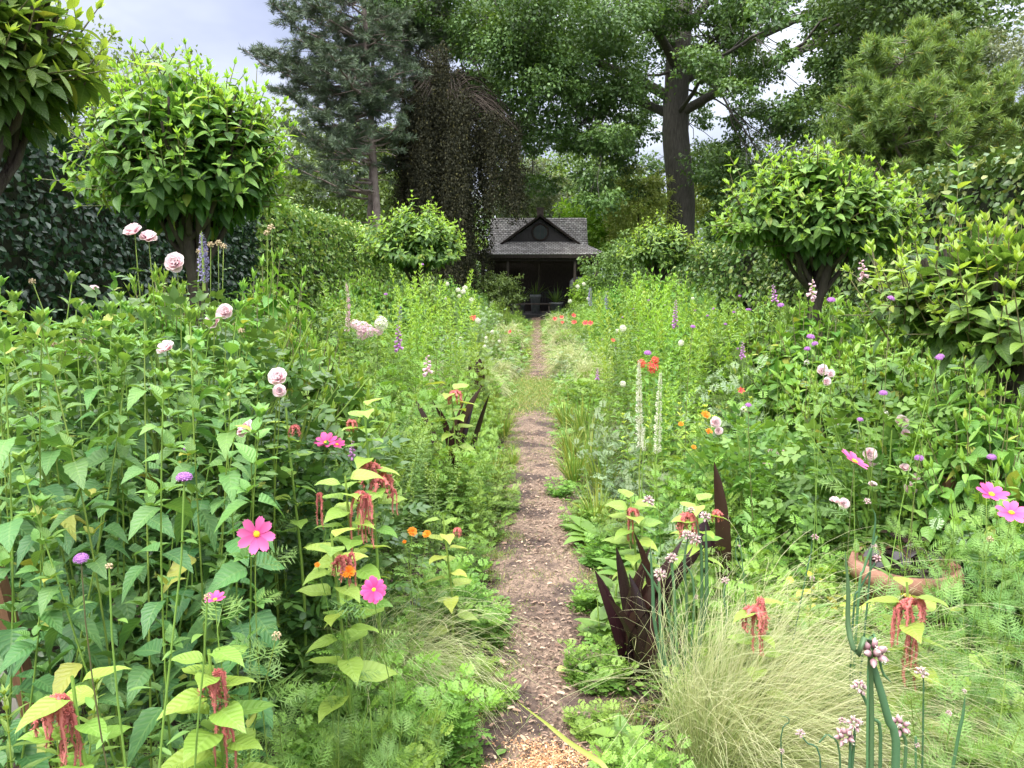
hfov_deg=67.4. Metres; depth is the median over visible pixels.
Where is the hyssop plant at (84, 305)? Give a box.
[77,303,172,621]
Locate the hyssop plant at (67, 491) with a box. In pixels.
[29,334,99,715]
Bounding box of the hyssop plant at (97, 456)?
[36,335,149,766]
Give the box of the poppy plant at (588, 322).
[578,320,602,367]
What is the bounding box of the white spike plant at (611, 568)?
[591,428,668,579]
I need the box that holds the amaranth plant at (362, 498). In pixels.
[312,469,392,729]
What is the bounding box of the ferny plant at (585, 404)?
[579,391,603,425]
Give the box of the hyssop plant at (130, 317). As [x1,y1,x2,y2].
[99,305,142,666]
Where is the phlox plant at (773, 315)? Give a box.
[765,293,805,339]
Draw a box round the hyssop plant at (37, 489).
[22,335,69,636]
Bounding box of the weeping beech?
[380,40,540,301]
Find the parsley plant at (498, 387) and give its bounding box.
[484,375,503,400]
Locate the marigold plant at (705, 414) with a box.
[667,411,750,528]
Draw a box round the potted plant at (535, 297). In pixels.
[529,282,546,313]
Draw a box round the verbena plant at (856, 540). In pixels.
[833,417,863,619]
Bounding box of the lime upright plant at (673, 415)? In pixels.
[642,366,702,492]
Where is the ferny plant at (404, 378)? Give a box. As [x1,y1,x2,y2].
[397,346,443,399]
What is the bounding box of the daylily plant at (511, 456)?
[501,444,521,464]
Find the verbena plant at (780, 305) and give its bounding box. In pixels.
[765,303,788,555]
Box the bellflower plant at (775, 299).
[766,282,778,413]
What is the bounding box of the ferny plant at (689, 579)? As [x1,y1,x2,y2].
[648,524,747,640]
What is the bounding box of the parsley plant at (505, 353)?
[491,343,517,367]
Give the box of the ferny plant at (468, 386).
[418,365,471,450]
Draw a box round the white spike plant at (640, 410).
[607,360,664,562]
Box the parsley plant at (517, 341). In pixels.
[502,330,521,349]
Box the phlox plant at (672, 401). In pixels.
[610,361,679,490]
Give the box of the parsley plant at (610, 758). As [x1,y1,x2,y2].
[584,725,681,767]
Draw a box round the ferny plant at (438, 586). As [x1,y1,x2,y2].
[399,548,469,634]
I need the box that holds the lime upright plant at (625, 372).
[586,311,631,447]
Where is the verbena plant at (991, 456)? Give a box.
[971,454,1017,697]
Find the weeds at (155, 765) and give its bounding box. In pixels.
[0,316,535,767]
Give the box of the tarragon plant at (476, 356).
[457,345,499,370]
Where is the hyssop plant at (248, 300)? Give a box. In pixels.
[181,282,257,644]
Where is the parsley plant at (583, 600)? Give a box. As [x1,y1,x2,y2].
[564,577,614,615]
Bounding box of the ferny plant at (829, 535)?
[754,468,866,594]
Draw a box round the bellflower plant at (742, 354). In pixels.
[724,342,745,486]
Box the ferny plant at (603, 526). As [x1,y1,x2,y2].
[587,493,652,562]
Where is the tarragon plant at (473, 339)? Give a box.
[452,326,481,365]
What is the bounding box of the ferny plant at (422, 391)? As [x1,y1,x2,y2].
[339,359,439,473]
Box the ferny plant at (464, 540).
[420,497,504,580]
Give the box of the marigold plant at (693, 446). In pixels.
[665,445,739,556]
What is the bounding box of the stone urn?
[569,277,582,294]
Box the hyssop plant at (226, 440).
[179,356,253,767]
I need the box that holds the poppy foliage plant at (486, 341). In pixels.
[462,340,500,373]
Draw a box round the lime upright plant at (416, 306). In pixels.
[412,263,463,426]
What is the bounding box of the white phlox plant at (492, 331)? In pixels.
[431,318,500,392]
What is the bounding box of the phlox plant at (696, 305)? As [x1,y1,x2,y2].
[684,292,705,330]
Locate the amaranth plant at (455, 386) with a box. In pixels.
[424,381,475,474]
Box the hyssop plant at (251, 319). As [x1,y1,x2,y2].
[199,305,262,645]
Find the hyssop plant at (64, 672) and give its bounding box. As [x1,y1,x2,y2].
[7,448,146,767]
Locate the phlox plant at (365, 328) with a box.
[340,284,397,429]
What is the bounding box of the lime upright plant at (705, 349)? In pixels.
[681,311,746,448]
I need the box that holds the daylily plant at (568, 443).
[551,419,586,459]
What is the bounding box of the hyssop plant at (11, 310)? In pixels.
[0,290,35,744]
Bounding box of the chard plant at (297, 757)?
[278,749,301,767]
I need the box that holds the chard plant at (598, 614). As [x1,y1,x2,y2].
[574,592,613,642]
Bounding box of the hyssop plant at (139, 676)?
[118,304,183,767]
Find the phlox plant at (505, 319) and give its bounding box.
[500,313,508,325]
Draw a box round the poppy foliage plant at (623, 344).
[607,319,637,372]
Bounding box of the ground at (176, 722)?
[0,318,1021,767]
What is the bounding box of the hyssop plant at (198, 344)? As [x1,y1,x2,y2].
[158,327,218,733]
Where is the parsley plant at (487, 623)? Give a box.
[455,592,514,650]
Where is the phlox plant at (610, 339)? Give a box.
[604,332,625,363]
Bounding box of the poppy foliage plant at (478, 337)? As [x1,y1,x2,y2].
[455,317,491,352]
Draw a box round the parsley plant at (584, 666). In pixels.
[557,631,638,698]
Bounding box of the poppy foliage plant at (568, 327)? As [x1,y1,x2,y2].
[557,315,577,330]
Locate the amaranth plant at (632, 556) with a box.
[601,489,663,608]
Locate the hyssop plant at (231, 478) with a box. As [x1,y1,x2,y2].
[200,375,273,766]
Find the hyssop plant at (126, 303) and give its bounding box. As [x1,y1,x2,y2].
[97,299,152,659]
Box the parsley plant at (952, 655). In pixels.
[866,626,1010,740]
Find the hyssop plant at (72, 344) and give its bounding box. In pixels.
[57,298,103,683]
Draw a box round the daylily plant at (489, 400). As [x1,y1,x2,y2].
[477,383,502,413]
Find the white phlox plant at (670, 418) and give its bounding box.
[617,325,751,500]
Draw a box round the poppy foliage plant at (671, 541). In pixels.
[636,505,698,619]
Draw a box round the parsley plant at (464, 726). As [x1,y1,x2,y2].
[378,650,505,767]
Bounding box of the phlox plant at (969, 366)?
[936,363,1022,424]
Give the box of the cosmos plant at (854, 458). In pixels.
[800,449,950,767]
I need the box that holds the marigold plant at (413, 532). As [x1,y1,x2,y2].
[359,526,443,683]
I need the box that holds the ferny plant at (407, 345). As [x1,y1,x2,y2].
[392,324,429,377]
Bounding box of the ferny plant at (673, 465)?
[640,427,727,540]
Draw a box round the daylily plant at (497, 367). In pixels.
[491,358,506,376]
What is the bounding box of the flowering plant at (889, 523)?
[884,502,1022,694]
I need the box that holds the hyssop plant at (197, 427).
[169,343,213,650]
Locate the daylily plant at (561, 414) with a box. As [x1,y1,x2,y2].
[549,390,575,428]
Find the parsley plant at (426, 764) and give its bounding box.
[337,699,454,767]
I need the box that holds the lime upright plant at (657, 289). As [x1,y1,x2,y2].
[626,271,688,439]
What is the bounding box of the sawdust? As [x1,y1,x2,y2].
[467,729,602,767]
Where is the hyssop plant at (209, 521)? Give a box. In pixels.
[158,306,240,734]
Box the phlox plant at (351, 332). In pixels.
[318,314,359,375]
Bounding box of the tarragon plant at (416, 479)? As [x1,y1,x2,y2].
[339,413,432,557]
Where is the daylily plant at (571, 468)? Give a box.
[550,430,592,482]
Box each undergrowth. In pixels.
[3,313,531,767]
[541,318,1023,767]
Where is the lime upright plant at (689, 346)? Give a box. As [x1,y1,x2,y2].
[649,302,713,451]
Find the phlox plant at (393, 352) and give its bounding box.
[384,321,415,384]
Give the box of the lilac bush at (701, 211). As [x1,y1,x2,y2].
[660,143,739,230]
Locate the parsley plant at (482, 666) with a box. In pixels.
[433,639,497,703]
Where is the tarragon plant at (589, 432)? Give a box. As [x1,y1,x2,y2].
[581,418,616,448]
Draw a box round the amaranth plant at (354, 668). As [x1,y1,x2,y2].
[296,527,397,763]
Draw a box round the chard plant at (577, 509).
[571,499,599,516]
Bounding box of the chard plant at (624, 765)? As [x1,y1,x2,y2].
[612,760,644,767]
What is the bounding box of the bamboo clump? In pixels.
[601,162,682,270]
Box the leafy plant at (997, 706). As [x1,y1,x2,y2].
[881,650,1023,767]
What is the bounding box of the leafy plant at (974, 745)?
[874,649,1023,767]
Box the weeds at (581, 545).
[540,317,1019,767]
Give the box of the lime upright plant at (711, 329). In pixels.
[674,293,722,443]
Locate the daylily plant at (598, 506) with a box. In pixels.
[568,469,617,524]
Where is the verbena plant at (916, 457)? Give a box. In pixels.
[886,454,924,615]
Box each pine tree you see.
[237,0,431,230]
[277,23,421,229]
[355,0,460,208]
[816,11,1023,187]
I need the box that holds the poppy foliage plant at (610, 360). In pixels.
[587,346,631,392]
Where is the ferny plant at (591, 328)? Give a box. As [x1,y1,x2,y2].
[581,315,603,342]
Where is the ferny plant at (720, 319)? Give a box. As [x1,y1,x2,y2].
[708,298,736,361]
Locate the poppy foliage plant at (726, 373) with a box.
[699,351,804,470]
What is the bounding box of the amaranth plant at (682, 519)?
[668,493,729,640]
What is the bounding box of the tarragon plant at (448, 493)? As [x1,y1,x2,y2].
[387,431,486,544]
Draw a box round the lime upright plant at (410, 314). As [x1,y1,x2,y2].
[389,263,434,421]
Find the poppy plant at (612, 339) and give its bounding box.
[593,338,643,454]
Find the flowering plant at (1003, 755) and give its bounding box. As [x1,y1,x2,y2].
[866,638,1023,767]
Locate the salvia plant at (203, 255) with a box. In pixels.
[158,231,227,638]
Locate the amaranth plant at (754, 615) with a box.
[725,584,789,717]
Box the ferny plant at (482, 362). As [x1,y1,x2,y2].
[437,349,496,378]
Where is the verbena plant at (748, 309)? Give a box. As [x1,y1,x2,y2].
[724,308,750,387]
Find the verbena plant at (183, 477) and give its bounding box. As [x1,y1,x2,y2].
[105,472,210,767]
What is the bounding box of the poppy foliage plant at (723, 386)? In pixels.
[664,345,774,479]
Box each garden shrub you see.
[0,381,96,574]
[37,329,102,371]
[112,262,189,332]
[232,276,298,352]
[241,279,301,338]
[305,273,359,348]
[318,294,382,379]
[339,270,389,310]
[340,267,371,304]
[361,278,396,321]
[379,284,442,374]
[400,276,453,362]
[421,272,444,311]
[442,286,454,297]
[444,275,462,296]
[446,287,471,318]
[454,298,481,340]
[462,285,483,317]
[589,286,609,321]
[594,278,629,334]
[594,281,623,342]
[613,283,636,340]
[613,289,664,358]
[619,267,687,329]
[627,298,682,381]
[648,311,708,396]
[663,271,681,300]
[677,288,704,335]
[716,302,768,380]
[740,288,792,338]
[796,286,872,358]
[829,329,890,366]
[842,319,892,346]
[847,292,960,376]
[877,328,986,388]
[885,368,1023,680]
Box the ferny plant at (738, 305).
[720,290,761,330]
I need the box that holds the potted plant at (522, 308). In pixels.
[511,288,533,314]
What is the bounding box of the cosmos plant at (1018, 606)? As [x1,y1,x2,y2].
[955,460,1023,718]
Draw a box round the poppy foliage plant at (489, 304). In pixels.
[481,300,500,330]
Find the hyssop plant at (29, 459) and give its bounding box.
[0,323,52,767]
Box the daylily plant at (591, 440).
[566,411,618,470]
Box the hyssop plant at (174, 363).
[155,348,217,678]
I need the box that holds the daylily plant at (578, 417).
[561,389,605,442]
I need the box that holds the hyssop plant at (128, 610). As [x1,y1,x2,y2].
[87,340,153,766]
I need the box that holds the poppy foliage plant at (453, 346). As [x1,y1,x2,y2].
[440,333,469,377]
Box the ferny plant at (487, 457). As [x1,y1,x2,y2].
[429,426,502,519]
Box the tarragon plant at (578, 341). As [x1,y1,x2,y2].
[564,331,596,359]
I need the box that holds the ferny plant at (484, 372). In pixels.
[434,331,498,424]
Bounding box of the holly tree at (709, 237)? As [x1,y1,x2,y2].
[695,167,755,245]
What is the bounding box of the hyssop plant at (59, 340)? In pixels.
[45,325,89,662]
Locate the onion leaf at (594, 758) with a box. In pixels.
[517,701,607,767]
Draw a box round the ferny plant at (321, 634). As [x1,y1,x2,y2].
[238,570,345,697]
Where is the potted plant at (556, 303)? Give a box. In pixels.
[543,284,567,313]
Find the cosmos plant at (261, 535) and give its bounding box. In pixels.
[152,516,333,767]
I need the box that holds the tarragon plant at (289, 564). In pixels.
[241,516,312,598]
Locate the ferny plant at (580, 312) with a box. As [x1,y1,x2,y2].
[573,304,593,325]
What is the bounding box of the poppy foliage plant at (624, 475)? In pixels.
[610,438,674,529]
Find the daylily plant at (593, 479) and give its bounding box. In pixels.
[574,437,624,497]
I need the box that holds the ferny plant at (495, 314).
[484,305,500,326]
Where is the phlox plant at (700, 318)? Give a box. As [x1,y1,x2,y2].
[677,290,728,364]
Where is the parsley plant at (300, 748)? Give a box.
[268,690,378,767]
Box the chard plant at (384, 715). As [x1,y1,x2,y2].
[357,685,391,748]
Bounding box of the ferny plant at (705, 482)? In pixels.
[650,458,743,583]
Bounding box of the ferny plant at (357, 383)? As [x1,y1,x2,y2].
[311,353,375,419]
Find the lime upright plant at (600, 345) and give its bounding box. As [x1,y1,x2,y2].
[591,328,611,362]
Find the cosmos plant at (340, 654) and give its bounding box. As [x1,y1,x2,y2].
[236,600,387,752]
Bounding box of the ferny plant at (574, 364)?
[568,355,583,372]
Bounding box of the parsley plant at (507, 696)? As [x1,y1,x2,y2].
[467,666,520,717]
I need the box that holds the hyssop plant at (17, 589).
[0,510,28,763]
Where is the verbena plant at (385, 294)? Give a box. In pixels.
[376,293,387,429]
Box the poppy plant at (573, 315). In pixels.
[562,313,588,380]
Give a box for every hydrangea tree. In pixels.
[0,0,120,195]
[35,36,299,325]
[354,190,465,290]
[612,209,713,283]
[705,134,939,355]
[834,143,1023,435]
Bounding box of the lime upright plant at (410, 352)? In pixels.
[382,305,437,442]
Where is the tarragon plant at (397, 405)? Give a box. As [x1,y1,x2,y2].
[352,369,422,507]
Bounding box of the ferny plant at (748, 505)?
[669,454,776,575]
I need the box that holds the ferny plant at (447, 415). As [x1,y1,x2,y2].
[379,369,478,480]
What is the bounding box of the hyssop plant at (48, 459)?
[26,337,110,766]
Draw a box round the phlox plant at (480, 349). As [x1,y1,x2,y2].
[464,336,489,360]
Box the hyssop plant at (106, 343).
[74,336,115,665]
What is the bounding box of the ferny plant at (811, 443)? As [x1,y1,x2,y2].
[803,441,866,576]
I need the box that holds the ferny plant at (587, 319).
[577,309,599,338]
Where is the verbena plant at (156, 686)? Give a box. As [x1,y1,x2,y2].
[141,448,195,763]
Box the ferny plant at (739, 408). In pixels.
[716,383,797,507]
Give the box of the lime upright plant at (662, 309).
[629,271,681,439]
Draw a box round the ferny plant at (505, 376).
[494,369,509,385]
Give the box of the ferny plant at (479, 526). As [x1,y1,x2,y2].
[459,462,520,547]
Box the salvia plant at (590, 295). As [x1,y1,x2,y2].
[588,288,593,338]
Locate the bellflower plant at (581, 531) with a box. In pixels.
[561,369,625,544]
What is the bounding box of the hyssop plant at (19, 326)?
[1,312,45,675]
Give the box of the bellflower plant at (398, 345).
[388,322,403,460]
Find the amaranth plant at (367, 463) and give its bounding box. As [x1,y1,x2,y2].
[340,398,407,641]
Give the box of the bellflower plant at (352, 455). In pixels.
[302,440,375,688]
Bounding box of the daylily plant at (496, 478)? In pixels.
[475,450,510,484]
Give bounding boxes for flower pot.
[848,530,964,656]
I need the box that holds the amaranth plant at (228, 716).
[156,645,279,767]
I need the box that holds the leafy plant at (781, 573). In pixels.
[740,559,878,656]
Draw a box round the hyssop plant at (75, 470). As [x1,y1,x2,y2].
[14,309,161,767]
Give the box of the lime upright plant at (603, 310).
[583,307,608,349]
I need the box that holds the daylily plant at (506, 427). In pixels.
[485,399,518,438]
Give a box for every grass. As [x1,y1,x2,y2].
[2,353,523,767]
[292,567,579,767]
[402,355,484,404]
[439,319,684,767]
[467,330,520,360]
[479,343,651,765]
[482,359,522,397]
[488,351,521,379]
[492,318,528,348]
[500,374,594,418]
[518,507,1023,767]
[531,335,594,373]
[535,321,585,349]
[541,310,572,335]
[548,345,636,396]
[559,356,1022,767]
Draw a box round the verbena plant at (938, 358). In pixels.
[873,356,942,624]
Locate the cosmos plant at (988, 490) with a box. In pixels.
[871,482,1023,722]
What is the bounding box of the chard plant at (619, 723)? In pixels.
[590,711,648,754]
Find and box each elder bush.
[372,227,451,292]
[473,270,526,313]
[565,273,612,308]
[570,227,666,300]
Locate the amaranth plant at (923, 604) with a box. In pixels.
[860,576,953,752]
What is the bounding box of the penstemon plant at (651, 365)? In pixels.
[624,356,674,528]
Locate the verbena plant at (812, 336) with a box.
[783,297,835,683]
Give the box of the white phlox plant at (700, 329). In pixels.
[616,298,733,360]
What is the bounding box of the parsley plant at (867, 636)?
[795,598,932,746]
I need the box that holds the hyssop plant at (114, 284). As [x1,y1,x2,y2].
[92,271,119,565]
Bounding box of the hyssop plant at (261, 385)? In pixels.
[208,370,281,698]
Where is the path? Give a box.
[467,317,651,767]
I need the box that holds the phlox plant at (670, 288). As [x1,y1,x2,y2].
[665,280,691,321]
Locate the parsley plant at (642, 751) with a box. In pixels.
[616,733,707,767]
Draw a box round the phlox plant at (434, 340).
[416,310,451,368]
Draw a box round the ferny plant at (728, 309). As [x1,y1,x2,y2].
[695,284,736,339]
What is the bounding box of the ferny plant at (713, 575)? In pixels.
[676,523,787,619]
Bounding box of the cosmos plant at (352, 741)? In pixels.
[241,689,366,767]
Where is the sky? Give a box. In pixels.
[52,0,1023,274]
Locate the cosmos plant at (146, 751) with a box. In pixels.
[128,732,164,766]
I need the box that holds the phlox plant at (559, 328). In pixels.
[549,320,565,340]
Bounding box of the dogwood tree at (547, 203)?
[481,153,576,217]
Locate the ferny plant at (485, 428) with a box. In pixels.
[457,400,506,472]
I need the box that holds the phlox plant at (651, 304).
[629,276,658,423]
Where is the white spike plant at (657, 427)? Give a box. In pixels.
[609,372,673,568]
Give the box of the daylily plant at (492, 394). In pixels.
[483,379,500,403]
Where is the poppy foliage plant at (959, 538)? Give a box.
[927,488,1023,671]
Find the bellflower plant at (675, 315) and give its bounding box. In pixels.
[665,296,687,464]
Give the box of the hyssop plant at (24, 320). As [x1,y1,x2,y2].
[6,300,90,563]
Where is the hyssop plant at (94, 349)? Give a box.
[69,305,181,722]
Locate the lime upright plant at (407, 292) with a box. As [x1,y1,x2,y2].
[397,274,434,403]
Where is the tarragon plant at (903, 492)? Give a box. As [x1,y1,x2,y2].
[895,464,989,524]
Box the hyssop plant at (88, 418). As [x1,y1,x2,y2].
[67,303,110,646]
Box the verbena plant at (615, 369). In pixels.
[603,316,622,411]
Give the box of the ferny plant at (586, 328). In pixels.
[577,314,598,345]
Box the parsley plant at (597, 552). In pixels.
[576,527,630,571]
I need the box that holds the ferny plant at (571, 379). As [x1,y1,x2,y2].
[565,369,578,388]
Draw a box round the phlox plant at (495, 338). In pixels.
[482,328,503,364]
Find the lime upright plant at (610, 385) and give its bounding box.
[598,317,663,462]
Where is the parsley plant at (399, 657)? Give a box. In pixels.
[279,620,425,746]
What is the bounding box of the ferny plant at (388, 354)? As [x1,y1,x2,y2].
[320,320,408,433]
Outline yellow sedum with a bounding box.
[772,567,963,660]
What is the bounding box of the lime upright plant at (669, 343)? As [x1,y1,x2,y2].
[633,300,687,460]
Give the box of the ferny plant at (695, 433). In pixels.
[676,398,783,523]
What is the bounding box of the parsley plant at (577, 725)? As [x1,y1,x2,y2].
[562,698,622,743]
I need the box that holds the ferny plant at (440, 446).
[396,416,483,525]
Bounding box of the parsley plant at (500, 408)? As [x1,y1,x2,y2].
[472,391,509,422]
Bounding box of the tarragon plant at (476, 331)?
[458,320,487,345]
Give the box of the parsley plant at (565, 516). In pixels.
[557,504,597,532]
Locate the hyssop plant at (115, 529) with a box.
[60,300,131,752]
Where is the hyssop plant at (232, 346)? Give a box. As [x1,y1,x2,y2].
[135,299,255,728]
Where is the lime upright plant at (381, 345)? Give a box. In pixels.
[362,299,406,436]
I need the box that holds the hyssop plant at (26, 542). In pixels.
[3,306,76,767]
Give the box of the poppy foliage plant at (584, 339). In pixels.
[569,330,594,351]
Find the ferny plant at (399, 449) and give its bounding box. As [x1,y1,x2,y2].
[356,393,460,526]
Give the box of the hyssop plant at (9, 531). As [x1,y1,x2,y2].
[0,324,51,767]
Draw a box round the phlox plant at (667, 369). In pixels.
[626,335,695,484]
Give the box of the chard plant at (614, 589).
[585,571,644,622]
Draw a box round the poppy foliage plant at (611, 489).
[590,412,672,512]
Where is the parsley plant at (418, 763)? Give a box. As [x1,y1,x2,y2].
[316,734,442,767]
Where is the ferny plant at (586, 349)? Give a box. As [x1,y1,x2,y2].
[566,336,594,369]
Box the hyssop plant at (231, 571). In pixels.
[206,402,285,767]
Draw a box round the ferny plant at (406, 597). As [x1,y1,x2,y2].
[348,567,453,656]
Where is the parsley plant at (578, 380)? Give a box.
[558,371,600,398]
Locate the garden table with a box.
[517,303,550,318]
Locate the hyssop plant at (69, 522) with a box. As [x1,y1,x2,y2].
[0,300,128,767]
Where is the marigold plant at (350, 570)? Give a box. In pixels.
[307,562,402,767]
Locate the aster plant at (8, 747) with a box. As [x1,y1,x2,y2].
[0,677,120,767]
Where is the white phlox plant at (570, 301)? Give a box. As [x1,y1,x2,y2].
[567,282,602,342]
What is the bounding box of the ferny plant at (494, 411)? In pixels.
[466,383,515,445]
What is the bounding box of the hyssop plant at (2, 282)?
[0,275,16,374]
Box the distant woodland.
[47,140,822,294]
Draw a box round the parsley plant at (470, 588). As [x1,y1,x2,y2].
[423,554,498,627]
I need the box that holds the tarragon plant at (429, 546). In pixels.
[356,462,461,580]
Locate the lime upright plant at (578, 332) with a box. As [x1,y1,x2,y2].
[565,320,584,344]
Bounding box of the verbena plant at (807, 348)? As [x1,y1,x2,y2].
[797,341,817,489]
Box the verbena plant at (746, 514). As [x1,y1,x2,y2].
[731,403,766,594]
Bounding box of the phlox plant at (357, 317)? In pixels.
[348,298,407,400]
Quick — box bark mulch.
[230,320,882,767]
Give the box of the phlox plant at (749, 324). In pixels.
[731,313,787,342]
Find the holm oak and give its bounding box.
[784,0,1023,146]
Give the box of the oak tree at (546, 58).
[354,0,977,243]
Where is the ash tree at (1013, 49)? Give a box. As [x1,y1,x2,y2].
[955,5,1023,108]
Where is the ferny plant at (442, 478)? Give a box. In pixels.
[426,434,490,529]
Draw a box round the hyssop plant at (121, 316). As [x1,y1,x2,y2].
[105,291,167,681]
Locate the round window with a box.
[531,223,548,240]
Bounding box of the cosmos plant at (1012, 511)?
[872,500,1023,756]
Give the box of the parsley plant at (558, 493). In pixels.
[544,475,575,498]
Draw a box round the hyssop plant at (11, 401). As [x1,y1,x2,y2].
[0,313,40,676]
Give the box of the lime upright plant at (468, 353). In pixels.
[441,317,479,419]
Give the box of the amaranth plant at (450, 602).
[421,514,479,655]
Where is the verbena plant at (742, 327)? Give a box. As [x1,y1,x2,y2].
[732,295,748,377]
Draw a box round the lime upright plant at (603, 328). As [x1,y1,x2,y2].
[594,288,647,441]
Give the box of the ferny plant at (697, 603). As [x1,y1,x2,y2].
[671,564,759,660]
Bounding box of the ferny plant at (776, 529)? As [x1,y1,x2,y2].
[761,425,861,551]
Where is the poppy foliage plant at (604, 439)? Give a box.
[570,400,631,498]
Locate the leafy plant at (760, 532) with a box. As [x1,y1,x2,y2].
[732,499,861,607]
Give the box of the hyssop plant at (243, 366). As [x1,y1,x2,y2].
[185,341,260,732]
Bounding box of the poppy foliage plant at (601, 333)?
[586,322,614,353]
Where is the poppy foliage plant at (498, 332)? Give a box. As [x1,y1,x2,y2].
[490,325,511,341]
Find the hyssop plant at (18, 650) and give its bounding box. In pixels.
[0,493,70,767]
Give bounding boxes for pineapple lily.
[414,386,489,492]
[467,356,484,397]
[595,531,704,682]
[699,462,730,610]
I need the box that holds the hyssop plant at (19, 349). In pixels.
[1,334,53,674]
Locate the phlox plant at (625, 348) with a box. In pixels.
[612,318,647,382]
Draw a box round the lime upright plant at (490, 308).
[476,299,495,336]
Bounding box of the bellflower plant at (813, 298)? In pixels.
[806,277,820,462]
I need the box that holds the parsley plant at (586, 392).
[568,378,605,409]
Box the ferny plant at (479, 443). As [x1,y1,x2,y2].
[443,425,499,497]
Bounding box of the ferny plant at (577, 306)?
[571,301,594,329]
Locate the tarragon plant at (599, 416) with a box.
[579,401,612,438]
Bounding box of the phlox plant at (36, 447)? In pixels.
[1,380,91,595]
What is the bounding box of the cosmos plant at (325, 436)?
[220,432,387,690]
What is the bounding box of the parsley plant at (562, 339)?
[555,330,572,348]
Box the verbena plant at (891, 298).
[861,296,894,542]
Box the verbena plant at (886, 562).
[867,354,944,638]
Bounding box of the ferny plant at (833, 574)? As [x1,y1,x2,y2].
[793,531,879,620]
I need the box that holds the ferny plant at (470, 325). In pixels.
[460,314,484,342]
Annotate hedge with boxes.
[0,124,262,365]
[236,192,410,326]
[643,238,768,339]
[745,144,1023,401]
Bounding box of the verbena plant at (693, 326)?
[681,325,698,498]
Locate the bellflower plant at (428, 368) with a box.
[399,352,435,489]
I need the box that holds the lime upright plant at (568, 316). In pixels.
[567,312,586,342]
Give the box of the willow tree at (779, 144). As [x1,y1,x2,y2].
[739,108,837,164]
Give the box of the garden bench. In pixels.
[523,291,564,312]
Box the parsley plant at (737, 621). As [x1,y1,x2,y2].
[688,578,822,705]
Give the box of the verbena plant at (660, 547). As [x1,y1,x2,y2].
[642,350,673,616]
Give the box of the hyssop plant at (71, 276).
[17,270,81,677]
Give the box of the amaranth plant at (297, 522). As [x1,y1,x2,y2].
[265,407,315,687]
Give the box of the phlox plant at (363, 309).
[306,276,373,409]
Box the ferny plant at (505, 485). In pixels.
[470,444,523,516]
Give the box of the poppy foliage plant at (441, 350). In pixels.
[413,318,464,380]
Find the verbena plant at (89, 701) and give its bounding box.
[73,553,110,767]
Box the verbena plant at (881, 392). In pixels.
[850,390,887,548]
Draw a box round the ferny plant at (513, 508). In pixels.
[497,487,522,513]
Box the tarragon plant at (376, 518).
[311,459,414,580]
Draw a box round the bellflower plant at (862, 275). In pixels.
[857,258,868,435]
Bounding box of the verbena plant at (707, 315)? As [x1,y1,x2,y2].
[695,308,720,424]
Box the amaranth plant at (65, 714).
[14,665,134,767]
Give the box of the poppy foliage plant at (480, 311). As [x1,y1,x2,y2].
[463,306,490,337]
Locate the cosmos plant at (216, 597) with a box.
[176,590,259,767]
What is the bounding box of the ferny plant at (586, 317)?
[572,308,595,331]
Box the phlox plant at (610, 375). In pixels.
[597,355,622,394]
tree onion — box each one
[642,495,729,707]
[735,534,818,684]
[779,715,820,767]
[819,715,862,767]
[845,553,899,767]
[846,498,880,764]
[850,679,910,767]
[914,666,966,767]
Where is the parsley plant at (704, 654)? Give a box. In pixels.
[663,641,784,750]
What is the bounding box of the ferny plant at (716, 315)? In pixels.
[667,307,742,395]
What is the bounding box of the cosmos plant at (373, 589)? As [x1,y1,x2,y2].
[321,576,460,767]
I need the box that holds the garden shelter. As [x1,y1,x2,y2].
[474,207,607,317]
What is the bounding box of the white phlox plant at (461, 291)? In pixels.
[428,282,480,355]
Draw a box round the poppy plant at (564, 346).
[547,315,570,379]
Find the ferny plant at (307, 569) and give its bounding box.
[272,516,367,641]
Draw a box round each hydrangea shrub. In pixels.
[0,314,108,556]
[68,279,193,381]
[87,269,294,581]
[151,300,245,471]
[157,248,319,536]
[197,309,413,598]
[246,319,344,408]
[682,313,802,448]
[719,286,860,510]
[776,359,901,535]
[779,323,938,487]
[831,376,978,579]
[855,350,994,507]
[879,342,1023,633]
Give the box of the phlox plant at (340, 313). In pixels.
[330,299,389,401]
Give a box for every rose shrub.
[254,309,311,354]
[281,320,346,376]
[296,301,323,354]
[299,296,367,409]
[326,292,361,316]
[345,306,385,379]
[347,322,406,393]
[352,299,389,335]
[379,280,403,302]
[384,291,435,355]
[387,273,411,302]
[436,290,465,331]
[440,301,467,343]
[461,291,480,319]
[474,292,490,313]
[477,292,490,309]
[587,290,605,315]
[590,291,605,327]
[608,299,631,348]
[677,277,714,339]
[678,287,726,362]
[768,291,849,348]
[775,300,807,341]
[819,302,890,365]
[879,352,969,401]
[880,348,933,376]
[931,353,1023,406]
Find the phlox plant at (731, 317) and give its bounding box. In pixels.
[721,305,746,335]
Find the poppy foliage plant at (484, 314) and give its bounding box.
[481,304,505,336]
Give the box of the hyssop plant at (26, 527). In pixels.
[0,353,60,765]
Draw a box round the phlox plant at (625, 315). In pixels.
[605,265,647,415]
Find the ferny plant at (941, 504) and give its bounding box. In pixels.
[882,484,975,594]
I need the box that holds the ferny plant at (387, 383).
[309,333,405,448]
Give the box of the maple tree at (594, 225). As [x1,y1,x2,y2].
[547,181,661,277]
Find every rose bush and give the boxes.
[0,223,446,741]
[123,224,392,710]
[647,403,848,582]
[741,360,1022,643]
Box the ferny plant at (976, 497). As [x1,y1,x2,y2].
[956,492,1023,689]
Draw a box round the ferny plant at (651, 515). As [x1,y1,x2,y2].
[608,469,712,561]

